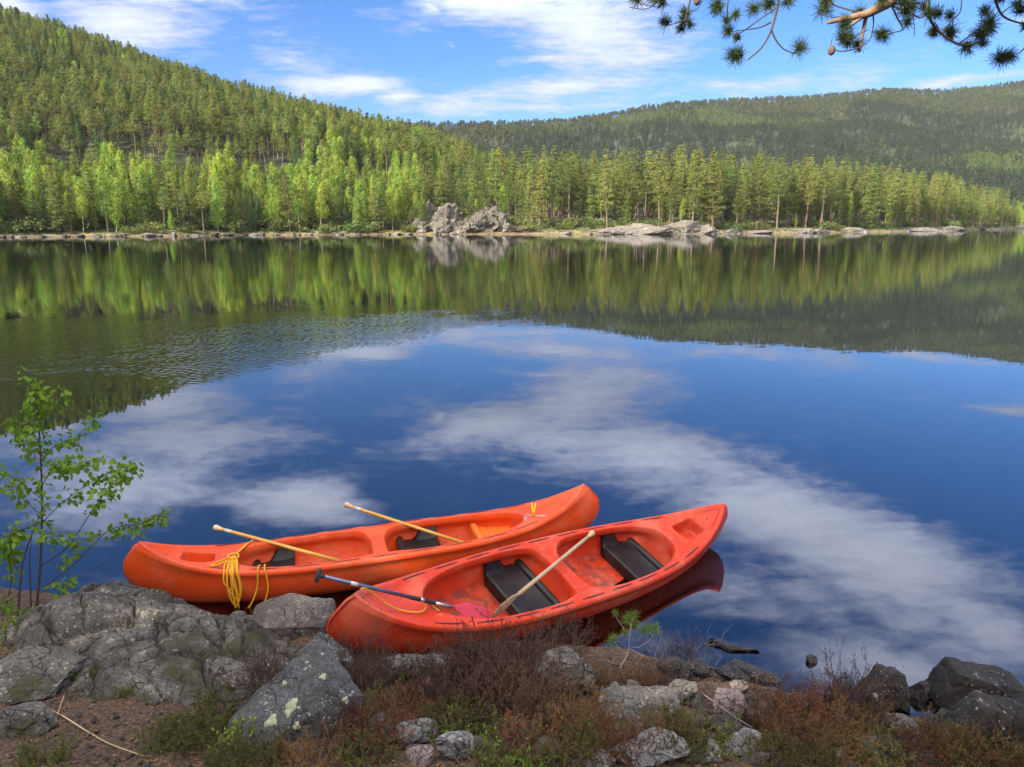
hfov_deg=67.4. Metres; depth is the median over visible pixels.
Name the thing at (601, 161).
pine tree
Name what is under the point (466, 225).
rock bluff
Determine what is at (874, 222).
shrub
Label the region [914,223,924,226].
shrub
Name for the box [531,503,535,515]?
clothes peg
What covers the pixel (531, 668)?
heather bush
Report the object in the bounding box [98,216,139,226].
shrub
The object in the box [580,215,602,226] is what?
shrub
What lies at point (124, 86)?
spruce tree
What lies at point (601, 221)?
shrub
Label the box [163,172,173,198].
birch tree
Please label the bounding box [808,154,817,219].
pine tree
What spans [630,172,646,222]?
pine tree
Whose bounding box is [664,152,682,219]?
pine tree
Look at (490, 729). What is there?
heather bush
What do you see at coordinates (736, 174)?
pine tree
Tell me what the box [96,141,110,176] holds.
birch tree
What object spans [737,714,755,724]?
stone
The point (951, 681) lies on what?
boulder
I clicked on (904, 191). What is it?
pine tree
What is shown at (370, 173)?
birch tree
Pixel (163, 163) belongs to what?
birch tree
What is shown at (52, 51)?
spruce tree
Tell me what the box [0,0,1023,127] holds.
sky
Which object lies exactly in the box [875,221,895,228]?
shrub
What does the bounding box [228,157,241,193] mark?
birch tree
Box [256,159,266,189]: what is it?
pine tree
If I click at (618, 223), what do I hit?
shrub
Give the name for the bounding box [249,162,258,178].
birch tree
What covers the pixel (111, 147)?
birch tree
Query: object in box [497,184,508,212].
birch tree
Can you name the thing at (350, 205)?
birch tree
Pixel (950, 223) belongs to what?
shrub
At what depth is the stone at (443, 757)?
4.80 m
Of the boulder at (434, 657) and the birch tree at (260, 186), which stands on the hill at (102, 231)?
the birch tree at (260, 186)
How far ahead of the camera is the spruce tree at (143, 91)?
373.34 m
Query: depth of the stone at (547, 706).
5.55 m
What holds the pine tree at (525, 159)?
on the hill at (102, 231)
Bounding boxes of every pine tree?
[10,169,29,214]
[21,163,27,189]
[22,90,32,114]
[36,91,51,141]
[41,168,66,232]
[42,154,62,201]
[47,94,62,134]
[52,160,63,212]
[62,184,77,232]
[63,176,76,229]
[66,140,81,175]
[68,149,82,178]
[72,185,86,230]
[79,155,93,182]
[81,108,99,146]
[83,166,102,228]
[87,141,98,169]
[89,172,104,225]
[92,149,102,171]
[126,112,140,163]
[141,98,154,147]
[145,97,164,148]
[152,155,163,185]
[156,179,170,232]
[161,173,178,228]
[170,167,182,226]
[189,154,198,180]
[192,177,207,231]
[203,180,218,228]
[204,175,211,213]
[221,178,232,219]
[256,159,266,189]
[278,172,296,231]
[279,170,291,221]
[342,170,355,217]
[362,174,381,230]
[404,144,412,165]
[405,149,416,183]
[405,170,416,196]
[408,128,422,150]
[416,159,429,207]
[418,165,432,202]
[424,144,435,194]
[427,126,442,157]
[438,163,449,202]
[439,168,450,196]
[440,167,455,202]
[453,147,465,177]
[458,136,470,157]
[461,149,472,173]
[462,156,479,205]
[472,152,481,193]
[478,175,491,209]
[482,155,494,207]
[485,145,506,206]
[491,159,501,202]
[497,145,510,207]
[504,148,520,192]
[512,154,522,198]
[516,146,536,216]
[519,173,535,221]
[520,147,541,220]
[523,163,539,220]
[531,155,552,228]
[533,155,540,208]
[535,153,548,212]
[538,145,568,227]
[540,146,548,208]
[540,155,558,220]
[546,172,559,218]
[550,156,566,219]
[556,147,568,219]
[556,148,580,217]
[556,158,568,220]
[559,155,568,215]
[564,150,579,193]
[564,157,579,217]
[567,155,582,212]
[571,153,581,203]
[576,150,587,212]
[576,160,588,212]
[582,152,598,215]
[585,150,599,177]
[585,158,591,209]
[585,171,597,212]
[586,167,603,217]
[593,165,609,218]
[596,144,613,222]
[597,150,618,227]
[598,155,606,213]
[612,150,626,191]
[612,167,621,223]
[614,150,628,217]
[615,169,621,220]
[615,174,626,219]
[622,147,632,190]
[622,148,639,206]
[622,159,638,217]
[627,147,645,218]
[628,0,1023,74]
[628,175,639,221]
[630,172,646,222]
[632,160,648,209]
[638,147,655,217]
[639,155,650,215]
[639,161,653,218]
[644,150,670,225]
[646,155,657,214]
[646,176,662,221]
[648,149,670,220]
[654,148,668,212]
[660,166,675,191]
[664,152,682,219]
[664,179,681,222]
[665,179,677,223]
[669,146,679,214]
[670,144,688,217]
[673,145,687,215]
[673,172,688,219]
[678,170,689,218]
[680,149,709,220]
[684,149,697,211]
[685,150,695,215]
[688,146,706,175]
[688,164,703,217]
[695,173,710,219]
[696,160,709,218]
[700,176,709,219]
[702,147,723,222]
[702,148,729,226]
[704,152,726,222]
[706,168,724,222]
[716,148,733,215]
[717,154,740,224]
[717,157,729,222]
[722,151,736,181]
[729,155,738,214]
[731,156,739,217]
[731,159,751,221]
[732,177,749,222]
[733,156,747,214]
[740,167,754,222]
[748,154,762,220]
[748,156,755,214]
[749,149,761,206]
[750,152,766,218]
[751,169,763,222]
[753,164,770,222]
[760,157,777,227]
[761,158,777,222]
[764,153,773,183]
[766,156,788,228]
[772,155,789,222]
[776,154,786,187]
[777,163,799,226]
[783,162,800,226]
[785,161,802,223]
[793,160,804,222]
[795,154,816,222]
[796,164,814,226]
[801,174,817,227]
[806,174,819,225]
[807,164,818,220]
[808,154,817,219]
[811,168,830,224]
[812,155,838,228]
[813,176,826,220]
[816,171,832,221]
[823,161,836,214]
[825,164,842,219]
[825,181,837,228]
[826,156,842,211]
[832,174,846,217]
[835,158,845,179]
[836,157,857,219]
[851,169,862,219]
[852,167,859,203]
[853,157,871,216]
[853,159,865,217]
[858,163,872,213]
[858,167,869,220]
[859,162,882,225]
[866,163,889,225]
[868,177,882,220]
[882,175,899,220]
[883,162,894,217]
[885,165,908,222]
[897,175,911,220]
[904,170,916,220]
[908,168,921,222]
[908,175,924,226]
[912,170,928,222]
[916,172,926,221]
[923,172,936,220]
[932,171,944,223]
[945,178,959,220]
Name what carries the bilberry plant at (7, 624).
on the ground at (185, 760)
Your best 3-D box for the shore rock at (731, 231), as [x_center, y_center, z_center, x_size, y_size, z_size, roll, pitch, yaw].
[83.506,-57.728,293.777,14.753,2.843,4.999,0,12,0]
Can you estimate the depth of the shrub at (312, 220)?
271.94 m
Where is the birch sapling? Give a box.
[0,366,170,615]
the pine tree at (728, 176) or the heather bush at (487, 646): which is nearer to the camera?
the heather bush at (487, 646)
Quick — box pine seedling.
[595,609,661,678]
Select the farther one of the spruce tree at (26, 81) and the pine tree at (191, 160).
the spruce tree at (26, 81)
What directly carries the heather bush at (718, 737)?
on the ground at (185, 760)
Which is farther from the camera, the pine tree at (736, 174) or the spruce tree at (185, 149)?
the pine tree at (736, 174)
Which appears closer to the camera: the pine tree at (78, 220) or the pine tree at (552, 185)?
the pine tree at (78, 220)
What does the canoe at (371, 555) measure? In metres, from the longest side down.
5.426 x 1.050 x 0.816 m
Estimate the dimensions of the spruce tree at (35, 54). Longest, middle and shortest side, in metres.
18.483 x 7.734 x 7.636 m
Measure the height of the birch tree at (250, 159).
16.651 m
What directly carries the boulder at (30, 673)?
on the ground at (185, 760)
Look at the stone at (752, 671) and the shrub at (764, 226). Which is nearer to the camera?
the stone at (752, 671)
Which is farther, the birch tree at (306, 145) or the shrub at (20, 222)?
the birch tree at (306, 145)
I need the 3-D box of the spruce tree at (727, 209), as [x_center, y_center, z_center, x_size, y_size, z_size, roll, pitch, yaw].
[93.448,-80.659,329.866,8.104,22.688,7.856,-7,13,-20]
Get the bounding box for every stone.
[227,699,249,711]
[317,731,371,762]
[365,721,395,742]
[367,712,387,725]
[395,718,438,744]
[398,742,409,749]
[404,744,433,766]
[435,731,475,758]
[436,718,450,728]
[437,753,453,760]
[444,712,469,730]
[473,735,497,752]
[534,736,563,763]
[536,698,556,712]
[554,728,566,742]
[577,748,615,766]
[598,685,681,727]
[607,681,619,687]
[609,727,690,766]
[618,747,629,758]
[622,711,631,722]
[627,679,640,685]
[657,656,694,679]
[665,758,678,766]
[667,679,697,704]
[679,737,722,764]
[685,693,702,708]
[692,664,712,677]
[693,710,713,728]
[696,702,706,708]
[709,714,742,734]
[713,661,749,681]
[713,688,746,716]
[722,727,761,756]
[728,658,782,682]
[730,680,750,692]
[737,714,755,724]
[739,751,770,766]
[744,693,756,701]
[747,709,765,719]
[747,745,765,751]
[748,699,755,706]
[789,726,807,741]
[799,737,825,752]
[806,654,816,663]
[827,709,853,725]
[835,747,846,758]
[858,734,906,760]
[877,712,918,733]
[899,741,912,757]
[907,749,924,761]
[909,680,930,701]
[919,756,940,766]
[933,708,947,719]
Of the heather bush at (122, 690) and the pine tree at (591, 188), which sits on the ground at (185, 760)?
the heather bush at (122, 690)
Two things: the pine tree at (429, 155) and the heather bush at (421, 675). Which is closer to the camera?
the heather bush at (421, 675)
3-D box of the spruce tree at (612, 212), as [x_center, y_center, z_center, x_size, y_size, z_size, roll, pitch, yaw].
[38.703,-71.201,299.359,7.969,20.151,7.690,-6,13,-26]
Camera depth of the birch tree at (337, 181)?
293.17 m
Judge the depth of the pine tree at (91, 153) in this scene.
296.28 m
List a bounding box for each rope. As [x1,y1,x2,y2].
[210,540,268,607]
[360,587,439,612]
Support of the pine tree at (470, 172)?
on the hill at (102, 231)
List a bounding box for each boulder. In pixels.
[0,646,86,703]
[0,701,57,739]
[144,233,155,236]
[225,639,365,745]
[252,593,335,640]
[308,632,352,667]
[376,654,423,680]
[409,653,449,675]
[533,646,596,695]
[858,662,910,712]
[924,691,1023,749]
[926,657,1023,709]
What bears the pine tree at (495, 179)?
on the hill at (102, 231)
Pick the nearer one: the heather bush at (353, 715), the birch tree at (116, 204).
the heather bush at (353, 715)
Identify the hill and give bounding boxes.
[0,60,1023,237]
[428,87,1023,223]
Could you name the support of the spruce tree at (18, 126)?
on the hill at (102, 231)
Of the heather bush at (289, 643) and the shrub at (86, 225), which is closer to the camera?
the heather bush at (289, 643)
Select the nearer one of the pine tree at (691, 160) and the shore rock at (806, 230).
the shore rock at (806, 230)
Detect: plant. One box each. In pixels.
[0,606,32,643]
[4,605,33,617]
[203,714,257,755]
[389,673,413,686]
[428,724,485,743]
[470,723,519,766]
[481,715,537,749]
[498,745,555,766]
[912,716,933,732]
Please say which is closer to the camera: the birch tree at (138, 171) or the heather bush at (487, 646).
the heather bush at (487, 646)
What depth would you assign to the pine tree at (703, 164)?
317.38 m
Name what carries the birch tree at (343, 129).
on the hill at (102, 231)
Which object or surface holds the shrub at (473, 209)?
on the rock bluff at (491, 212)
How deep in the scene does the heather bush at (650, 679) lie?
6.19 m
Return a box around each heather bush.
[4,726,83,766]
[68,663,102,686]
[101,679,136,700]
[127,703,218,763]
[157,700,230,754]
[181,678,253,734]
[195,642,247,667]
[201,720,267,766]
[209,650,280,700]
[230,624,306,687]
[230,720,298,766]
[259,638,297,659]
[269,718,360,766]
[301,609,395,692]
[305,679,394,752]
[328,721,401,766]
[332,649,395,693]
[336,681,430,763]
[339,628,435,698]
[358,673,398,722]
[368,676,442,731]
[377,637,467,715]
[406,620,514,693]
[409,661,494,721]
[417,686,499,741]
[428,631,537,718]
[431,687,516,749]
[437,623,540,693]
[439,619,561,699]
[442,603,548,675]
[449,641,556,725]
[453,622,580,709]
[463,727,537,766]
[474,659,583,735]
[484,595,604,670]
[493,705,576,766]
[504,682,599,757]
[508,620,595,667]
[519,714,612,766]
[534,600,599,646]
[540,696,640,762]
[541,676,624,741]
[561,707,663,766]
[586,655,631,686]
[612,653,662,686]
[627,696,696,759]
[630,635,691,685]
[641,704,713,766]
[649,692,744,763]
[665,617,709,662]
[732,675,820,738]
[736,723,827,766]
[744,665,845,727]
[755,697,860,766]
[771,632,902,724]
[774,676,870,759]
[785,727,845,766]
[795,694,879,766]
[796,646,899,723]
[817,676,930,741]
[831,720,918,766]
[880,712,962,766]
[898,697,1020,766]
[932,715,1018,766]
[944,718,1023,766]
[966,726,1023,766]
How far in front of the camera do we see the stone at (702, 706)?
5.93 m
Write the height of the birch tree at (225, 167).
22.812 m
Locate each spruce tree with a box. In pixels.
[0,76,8,113]
[0,180,15,221]
[3,67,9,94]
[7,100,14,141]
[16,122,27,156]
[18,54,29,80]
[20,115,33,142]
[21,43,32,80]
[24,77,30,107]
[26,124,36,151]
[26,190,42,231]
[28,107,42,147]
[33,49,41,77]
[33,97,45,138]
[37,43,43,69]
[40,186,53,231]
[41,57,48,74]
[50,42,56,63]
[54,193,62,219]
[63,50,69,82]
[70,114,86,157]
[73,121,88,162]
[91,124,101,159]
[100,88,110,123]
[101,84,111,116]
[102,109,114,146]
[104,82,113,112]
[116,94,124,135]
[121,81,128,119]
[124,91,132,126]
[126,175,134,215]
[132,99,143,132]
[132,177,142,222]
[141,86,147,122]
[157,88,166,123]
[157,188,167,224]
[174,97,183,140]
[175,175,181,216]
[180,117,193,154]
[181,194,195,227]
[185,100,194,131]
[192,103,203,144]
[193,98,205,139]
[193,177,206,214]
[237,118,250,158]
[247,194,256,230]
[249,108,254,144]
[256,111,266,146]
[260,95,271,123]
[261,108,270,144]
[278,112,289,144]
[287,106,298,146]
[290,133,298,172]
[312,135,321,166]
[332,109,337,126]
[339,180,349,218]
[342,129,350,166]
[447,175,458,207]
[457,164,464,200]
[460,167,473,207]
[509,184,519,218]
[597,172,610,217]
[602,175,619,224]
[695,175,709,224]
[720,170,735,220]
[841,184,853,217]
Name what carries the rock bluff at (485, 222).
on the hill at (102, 231)
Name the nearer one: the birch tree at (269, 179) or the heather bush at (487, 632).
the heather bush at (487, 632)
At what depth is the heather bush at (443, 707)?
5.12 m
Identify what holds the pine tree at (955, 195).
on the hill at (102, 231)
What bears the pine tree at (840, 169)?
on the hill at (102, 231)
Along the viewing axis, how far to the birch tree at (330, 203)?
279.54 m
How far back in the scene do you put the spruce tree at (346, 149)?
352.75 m
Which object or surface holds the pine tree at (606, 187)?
on the hill at (102, 231)
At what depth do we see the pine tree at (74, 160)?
279.73 m
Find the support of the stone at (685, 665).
on the ground at (185, 760)
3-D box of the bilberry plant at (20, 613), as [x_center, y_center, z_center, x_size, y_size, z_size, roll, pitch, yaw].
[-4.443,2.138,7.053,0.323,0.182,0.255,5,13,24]
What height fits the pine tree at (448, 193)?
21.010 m
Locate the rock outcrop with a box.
[0,581,303,707]
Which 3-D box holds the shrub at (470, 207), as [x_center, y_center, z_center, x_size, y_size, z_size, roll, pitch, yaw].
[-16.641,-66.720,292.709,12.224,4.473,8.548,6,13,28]
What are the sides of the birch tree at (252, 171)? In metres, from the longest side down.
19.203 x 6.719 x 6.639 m
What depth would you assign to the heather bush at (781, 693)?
5.91 m
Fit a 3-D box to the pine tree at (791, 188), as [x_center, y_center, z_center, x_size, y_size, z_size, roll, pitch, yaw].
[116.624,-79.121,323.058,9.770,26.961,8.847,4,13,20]
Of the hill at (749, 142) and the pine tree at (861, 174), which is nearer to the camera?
the pine tree at (861, 174)
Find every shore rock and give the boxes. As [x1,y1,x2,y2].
[592,227,627,233]
[615,223,678,233]
[663,220,701,233]
[699,224,720,233]
[724,229,742,233]
[747,230,773,233]
[791,228,828,232]
[842,227,868,231]
[901,227,946,231]
[941,226,965,230]
[978,227,1005,229]
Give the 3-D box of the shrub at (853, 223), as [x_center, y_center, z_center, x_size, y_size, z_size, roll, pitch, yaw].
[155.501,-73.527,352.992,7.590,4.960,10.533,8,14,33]
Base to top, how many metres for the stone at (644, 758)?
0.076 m
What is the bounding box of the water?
[0,229,1023,716]
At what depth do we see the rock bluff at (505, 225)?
283.09 m
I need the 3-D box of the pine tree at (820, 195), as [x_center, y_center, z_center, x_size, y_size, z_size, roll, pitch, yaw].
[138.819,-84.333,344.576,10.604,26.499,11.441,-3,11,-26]
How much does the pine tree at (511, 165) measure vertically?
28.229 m
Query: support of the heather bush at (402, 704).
on the ground at (185, 760)
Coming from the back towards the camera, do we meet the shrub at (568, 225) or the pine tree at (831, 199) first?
the pine tree at (831, 199)
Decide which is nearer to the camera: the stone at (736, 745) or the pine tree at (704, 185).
the stone at (736, 745)
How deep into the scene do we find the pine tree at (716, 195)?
297.77 m
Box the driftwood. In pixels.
[710,639,756,651]
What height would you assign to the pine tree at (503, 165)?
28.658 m
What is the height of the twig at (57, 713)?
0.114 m
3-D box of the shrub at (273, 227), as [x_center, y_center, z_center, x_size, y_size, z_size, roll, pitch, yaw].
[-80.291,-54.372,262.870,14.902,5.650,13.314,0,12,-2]
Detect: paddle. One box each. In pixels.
[213,525,339,560]
[314,568,490,617]
[344,502,463,542]
[493,530,594,617]
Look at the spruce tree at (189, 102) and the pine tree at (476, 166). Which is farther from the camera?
the spruce tree at (189, 102)
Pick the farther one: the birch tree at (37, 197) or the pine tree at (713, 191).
the pine tree at (713, 191)
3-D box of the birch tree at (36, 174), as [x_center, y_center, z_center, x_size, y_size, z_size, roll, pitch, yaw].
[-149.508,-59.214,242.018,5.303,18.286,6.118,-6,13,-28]
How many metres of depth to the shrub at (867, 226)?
349.49 m
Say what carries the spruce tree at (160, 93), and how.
on the hill at (102, 231)
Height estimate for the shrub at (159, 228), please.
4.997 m
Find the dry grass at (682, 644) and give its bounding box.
[637,617,726,665]
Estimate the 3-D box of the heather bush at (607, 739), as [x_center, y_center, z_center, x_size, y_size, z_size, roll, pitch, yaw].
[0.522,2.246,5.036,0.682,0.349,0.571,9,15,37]
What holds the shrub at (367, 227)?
on the hill at (102, 231)
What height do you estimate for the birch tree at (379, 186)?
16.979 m
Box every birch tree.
[0,153,25,212]
[0,160,8,212]
[0,186,6,224]
[1,151,14,180]
[6,164,29,202]
[10,145,24,190]
[11,132,21,163]
[18,137,27,164]
[19,165,44,210]
[22,146,38,202]
[23,154,39,195]
[27,149,41,180]
[27,172,43,218]
[29,166,47,210]
[33,141,47,169]
[35,140,46,165]
[41,161,53,214]
[50,159,62,174]
[50,170,65,216]
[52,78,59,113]
[61,177,64,212]
[62,185,74,211]
[62,191,72,215]
[63,171,75,209]
[69,168,77,189]
[71,175,81,200]
[73,177,89,232]
[80,160,88,189]
[84,192,91,218]
[85,168,98,204]
[91,165,112,231]
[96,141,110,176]
[96,155,111,202]
[102,153,123,203]
[103,189,113,223]
[107,175,123,231]
[108,143,118,168]
[110,153,116,188]
[115,149,132,203]
[116,160,131,205]
[117,175,129,222]
[124,181,136,221]
[127,153,138,196]
[129,157,138,192]
[132,170,153,226]
[134,165,144,185]
[134,179,147,216]
[135,150,145,166]
[135,167,153,213]
[142,159,151,195]
[146,174,154,216]
[147,153,156,170]
[147,169,159,191]
[152,180,158,200]
[160,161,166,191]
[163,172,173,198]
[164,151,172,171]
[166,134,177,167]
[167,188,178,216]
[174,163,181,187]
[178,176,191,216]
[183,175,199,219]
[184,164,195,197]
[185,156,191,168]
[198,162,209,191]
[200,175,206,212]
[201,148,210,183]
[204,157,222,186]
[205,154,212,172]
[207,160,231,217]
[208,180,228,231]
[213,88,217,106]
[213,153,230,184]
[217,151,233,187]
[220,161,235,214]
[223,141,235,170]
[223,150,232,169]
[226,159,231,182]
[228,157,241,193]
[232,172,243,215]
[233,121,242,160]
[239,158,250,188]
[240,184,249,219]
[242,181,248,210]
[246,164,258,194]
[248,154,254,175]
[248,179,258,208]
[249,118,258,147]
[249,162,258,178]
[249,187,256,215]
[254,172,269,218]
[263,192,270,220]
[264,183,272,211]
[266,173,273,207]
[267,183,278,221]
[269,184,285,225]
[270,165,281,191]
[278,166,285,194]
[284,163,294,183]
[288,123,299,157]
[289,181,303,231]
[292,173,309,223]
[292,177,303,214]
[294,164,300,186]
[297,159,311,194]
[298,156,304,176]
[302,113,309,137]
[302,139,313,163]
[307,163,314,185]
[307,174,317,216]
[312,178,318,202]
[313,159,325,195]
[313,182,330,222]
[314,143,323,169]
[319,166,334,218]
[322,146,330,169]
[322,186,330,219]
[323,156,330,183]
[325,130,332,159]
[325,187,334,219]
[326,176,335,213]
[328,124,337,163]
[328,136,340,168]
[328,166,337,206]
[332,186,343,218]
[333,155,341,183]
[333,174,341,217]
[336,135,346,164]
[338,124,345,150]
[339,160,345,190]
[342,188,352,216]
[344,164,352,185]
[345,174,354,197]
[349,164,356,190]
[351,125,361,151]
[352,178,368,214]
[353,159,359,176]
[353,192,362,231]
[359,128,366,163]
[359,191,369,222]
[360,166,368,188]
[365,158,372,181]
[368,171,372,184]
[369,122,375,150]
[369,194,375,220]
[375,122,382,154]
[375,137,383,171]
[376,181,387,220]
[379,137,388,169]
[382,169,387,194]
[384,188,399,229]
[392,176,401,209]
[394,188,404,221]
[396,168,409,213]
[396,176,406,214]
[397,180,409,220]
[402,167,408,190]
[407,164,420,209]
[409,183,419,218]
[412,155,417,177]
[412,191,420,217]
[417,188,429,222]
[425,136,431,162]
[433,150,441,177]
[452,152,457,180]
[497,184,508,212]
[846,191,853,224]
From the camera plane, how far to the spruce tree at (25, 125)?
319.20 m
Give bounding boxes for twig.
[49,696,143,755]
[702,693,752,727]
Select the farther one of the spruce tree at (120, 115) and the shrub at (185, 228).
the spruce tree at (120, 115)
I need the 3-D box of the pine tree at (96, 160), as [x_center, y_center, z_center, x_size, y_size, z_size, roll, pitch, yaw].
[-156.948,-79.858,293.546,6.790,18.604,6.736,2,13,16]
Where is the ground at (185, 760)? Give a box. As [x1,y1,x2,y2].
[0,587,1023,766]
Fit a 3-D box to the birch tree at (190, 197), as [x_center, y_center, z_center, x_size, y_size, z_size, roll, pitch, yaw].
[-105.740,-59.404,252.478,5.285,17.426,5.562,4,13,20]
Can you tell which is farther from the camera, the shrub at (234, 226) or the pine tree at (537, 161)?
the pine tree at (537, 161)
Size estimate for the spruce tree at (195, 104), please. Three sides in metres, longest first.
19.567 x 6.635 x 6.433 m
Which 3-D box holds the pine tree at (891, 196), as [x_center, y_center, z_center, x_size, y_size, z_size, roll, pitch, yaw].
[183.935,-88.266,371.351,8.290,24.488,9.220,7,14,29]
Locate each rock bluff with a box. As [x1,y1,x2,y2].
[412,218,433,232]
[422,198,436,223]
[429,203,458,232]
[433,207,464,220]
[450,218,477,233]
[465,209,499,219]
[471,212,498,231]
[484,206,509,222]
[495,213,515,231]
[512,226,536,232]
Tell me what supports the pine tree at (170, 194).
on the hill at (102, 231)
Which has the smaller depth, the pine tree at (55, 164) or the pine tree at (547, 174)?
the pine tree at (55, 164)
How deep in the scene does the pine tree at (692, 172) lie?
325.88 m
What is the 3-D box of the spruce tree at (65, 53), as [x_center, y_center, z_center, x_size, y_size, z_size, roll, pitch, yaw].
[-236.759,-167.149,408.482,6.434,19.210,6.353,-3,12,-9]
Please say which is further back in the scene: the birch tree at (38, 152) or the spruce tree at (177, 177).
the birch tree at (38, 152)
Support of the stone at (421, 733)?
on the ground at (185, 760)
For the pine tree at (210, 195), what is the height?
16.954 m
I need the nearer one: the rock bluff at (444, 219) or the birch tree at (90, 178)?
the birch tree at (90, 178)
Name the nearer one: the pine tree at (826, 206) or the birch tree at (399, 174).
the birch tree at (399, 174)
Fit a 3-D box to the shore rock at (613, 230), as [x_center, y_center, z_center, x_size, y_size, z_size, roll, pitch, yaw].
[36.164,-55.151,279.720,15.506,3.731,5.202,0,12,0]
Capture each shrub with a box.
[0,216,42,229]
[0,220,17,231]
[0,223,18,232]
[2,216,61,232]
[4,215,31,229]
[37,218,73,232]
[65,216,104,230]
[90,212,136,224]
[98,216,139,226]
[103,219,133,230]
[111,224,137,232]
[119,226,138,233]
[131,225,153,232]
[135,220,169,232]
[137,216,161,226]
[165,211,194,225]
[172,221,205,233]
[174,214,212,228]
[196,214,226,228]
[219,219,250,232]
[240,216,272,229]
[243,219,267,228]
[257,218,298,231]
[276,216,302,229]
[276,221,295,230]
[286,214,322,227]
[295,226,307,230]
[303,221,339,233]
[305,217,324,227]
[315,217,339,222]
[321,222,341,228]
[330,216,351,223]
[341,221,366,231]
[348,224,364,232]
[351,216,382,229]
[351,222,379,232]
[381,219,407,228]
[384,219,405,226]
[397,224,416,231]
[404,224,417,231]
[459,203,483,210]
[459,204,493,214]
[509,217,541,229]
[519,223,542,230]
[536,217,561,226]
[553,224,565,229]
[556,216,588,226]
[557,220,576,229]
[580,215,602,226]
[583,220,603,228]
[590,217,609,226]
[608,218,636,226]
[635,217,668,225]
[688,218,709,224]
[719,220,744,228]
[727,223,742,230]
[741,223,754,229]
[743,220,764,229]
[757,223,773,229]
[785,219,803,226]
[804,219,818,225]
[809,219,836,229]
[824,217,841,225]
[829,224,845,229]
[842,218,859,226]
[856,221,876,228]
[862,219,885,227]
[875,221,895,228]
[894,218,913,226]
[901,221,915,226]
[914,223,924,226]
[918,220,936,226]
[940,219,962,226]
[959,220,980,228]
[980,220,997,227]
[984,219,1006,226]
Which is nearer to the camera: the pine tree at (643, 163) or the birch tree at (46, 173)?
the birch tree at (46, 173)
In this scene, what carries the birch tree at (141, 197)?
on the hill at (102, 231)
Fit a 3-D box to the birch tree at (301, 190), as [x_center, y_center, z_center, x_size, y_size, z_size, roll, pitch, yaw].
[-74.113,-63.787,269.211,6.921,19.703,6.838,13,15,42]
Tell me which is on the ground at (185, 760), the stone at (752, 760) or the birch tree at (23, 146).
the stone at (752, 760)
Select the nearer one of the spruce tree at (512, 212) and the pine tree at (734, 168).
the spruce tree at (512, 212)
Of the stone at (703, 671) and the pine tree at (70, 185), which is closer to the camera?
the stone at (703, 671)
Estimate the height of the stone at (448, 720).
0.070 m
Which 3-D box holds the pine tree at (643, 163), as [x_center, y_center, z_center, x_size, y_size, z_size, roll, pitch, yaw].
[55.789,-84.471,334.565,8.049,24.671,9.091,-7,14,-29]
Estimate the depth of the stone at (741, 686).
6.26 m
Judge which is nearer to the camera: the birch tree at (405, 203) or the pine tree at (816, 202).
the birch tree at (405, 203)
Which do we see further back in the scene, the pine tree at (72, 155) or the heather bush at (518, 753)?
the pine tree at (72, 155)
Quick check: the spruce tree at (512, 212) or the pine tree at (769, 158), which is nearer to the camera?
the spruce tree at (512, 212)
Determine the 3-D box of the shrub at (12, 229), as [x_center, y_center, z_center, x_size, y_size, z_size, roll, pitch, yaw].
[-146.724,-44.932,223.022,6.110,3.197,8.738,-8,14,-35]
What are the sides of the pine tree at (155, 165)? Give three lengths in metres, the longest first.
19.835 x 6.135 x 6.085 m
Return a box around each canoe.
[123,484,598,602]
[326,503,727,653]
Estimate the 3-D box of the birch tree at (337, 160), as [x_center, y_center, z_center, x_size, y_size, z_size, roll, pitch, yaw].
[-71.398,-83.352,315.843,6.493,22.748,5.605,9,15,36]
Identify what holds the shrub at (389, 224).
on the hill at (102, 231)
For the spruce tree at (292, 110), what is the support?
on the hill at (102, 231)
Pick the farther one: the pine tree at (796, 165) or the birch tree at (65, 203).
the pine tree at (796, 165)
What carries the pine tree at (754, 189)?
on the hill at (102, 231)
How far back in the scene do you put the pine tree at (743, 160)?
388.00 m
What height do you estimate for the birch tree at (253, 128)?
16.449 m
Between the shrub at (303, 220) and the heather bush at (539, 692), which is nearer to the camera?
the heather bush at (539, 692)
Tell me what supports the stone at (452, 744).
on the ground at (185, 760)
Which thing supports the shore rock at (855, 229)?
on the hill at (102, 231)
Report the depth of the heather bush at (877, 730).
5.29 m
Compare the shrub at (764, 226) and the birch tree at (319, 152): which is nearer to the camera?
the shrub at (764, 226)
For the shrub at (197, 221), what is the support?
on the hill at (102, 231)
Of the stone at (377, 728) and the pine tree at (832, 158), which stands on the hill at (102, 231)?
the pine tree at (832, 158)
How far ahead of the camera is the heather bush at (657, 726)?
5.09 m

